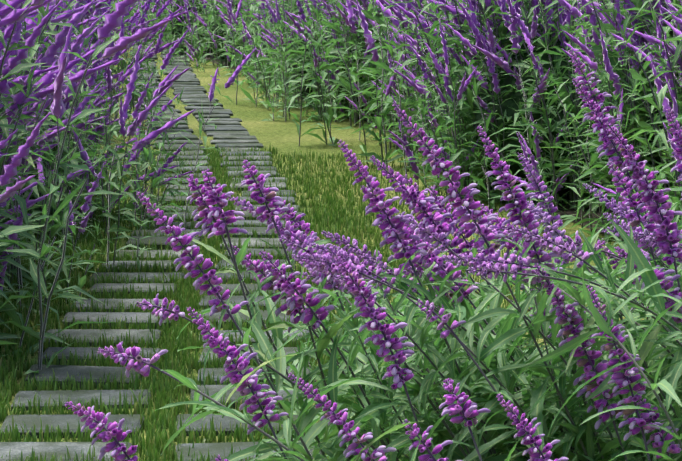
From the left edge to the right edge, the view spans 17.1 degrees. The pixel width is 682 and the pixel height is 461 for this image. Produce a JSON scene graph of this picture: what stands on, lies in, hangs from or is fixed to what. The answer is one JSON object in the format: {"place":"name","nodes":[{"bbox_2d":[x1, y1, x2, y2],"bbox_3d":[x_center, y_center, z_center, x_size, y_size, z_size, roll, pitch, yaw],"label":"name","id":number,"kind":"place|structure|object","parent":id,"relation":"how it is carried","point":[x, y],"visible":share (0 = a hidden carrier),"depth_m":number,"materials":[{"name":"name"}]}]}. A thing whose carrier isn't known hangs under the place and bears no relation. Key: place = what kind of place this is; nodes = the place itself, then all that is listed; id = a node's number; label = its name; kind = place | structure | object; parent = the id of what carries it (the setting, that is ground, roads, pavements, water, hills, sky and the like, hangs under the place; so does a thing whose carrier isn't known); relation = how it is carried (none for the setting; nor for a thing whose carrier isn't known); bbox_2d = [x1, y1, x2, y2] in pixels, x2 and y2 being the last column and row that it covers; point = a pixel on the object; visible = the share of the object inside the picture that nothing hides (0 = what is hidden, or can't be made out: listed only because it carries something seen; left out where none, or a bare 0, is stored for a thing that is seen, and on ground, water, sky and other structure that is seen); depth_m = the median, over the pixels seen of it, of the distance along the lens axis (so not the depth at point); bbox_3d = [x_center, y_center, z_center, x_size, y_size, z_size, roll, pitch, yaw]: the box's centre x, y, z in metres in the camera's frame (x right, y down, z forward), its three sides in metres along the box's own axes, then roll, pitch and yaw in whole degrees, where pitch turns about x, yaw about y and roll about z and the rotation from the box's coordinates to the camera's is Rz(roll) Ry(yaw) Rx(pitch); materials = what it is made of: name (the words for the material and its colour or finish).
{"place":"outdoors","nodes":[
{"label":"outdoors","id":0,"kind":"place"},
{"bbox_2d":[0,28,680,460],"bbox_3d":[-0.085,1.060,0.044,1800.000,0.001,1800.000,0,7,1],"label":"ground","id":1,"kind":"structure","parent":0,"point":[282,136],"depth_m":13.14,"materials":[{"name":"green plant"}]},
{"bbox_2d":[0,0,255,374],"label":"salvia bed","id":2,"kind":"object","parent":1,"relation":"on","point":[57,63],"visible":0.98,"depth_m":7.43,"materials":[{"name":"purple plant"}]},
{"bbox_2d":[0,38,322,460],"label":"path slabs","id":3,"kind":"structure","parent":1,"relation":"on","point":[230,133],"depth_m":6.68,"materials":[{"name":"stone"}]},
{"bbox_2d":[0,143,661,460],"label":"joint grass","id":4,"kind":"structure","parent":1,"relation":"on","point":[167,392],"depth_m":6.88,"materials":[{"name":"green plant"}]},
{"bbox_2d":[65,49,681,460],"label":"salvia plant","id":5,"kind":"object","parent":1,"relation":"on","point":[583,383],"visible":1,"depth_m":3.12,"materials":[{"name":"purple plant"}]},
{"bbox_2d":[117,0,681,283],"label":"salvia bed","id":6,"kind":"object","parent":1,"relation":"on","point":[450,76],"visible":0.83,"depth_m":10.02,"materials":[{"name":"green plant"}]},
{"bbox_2d":[204,55,654,249],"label":"bed soil","id":7,"kind":"structure","parent":1,"relation":"on","point":[570,211],"depth_m":9.68,"materials":[{"name":"brown soil"}]}
]}

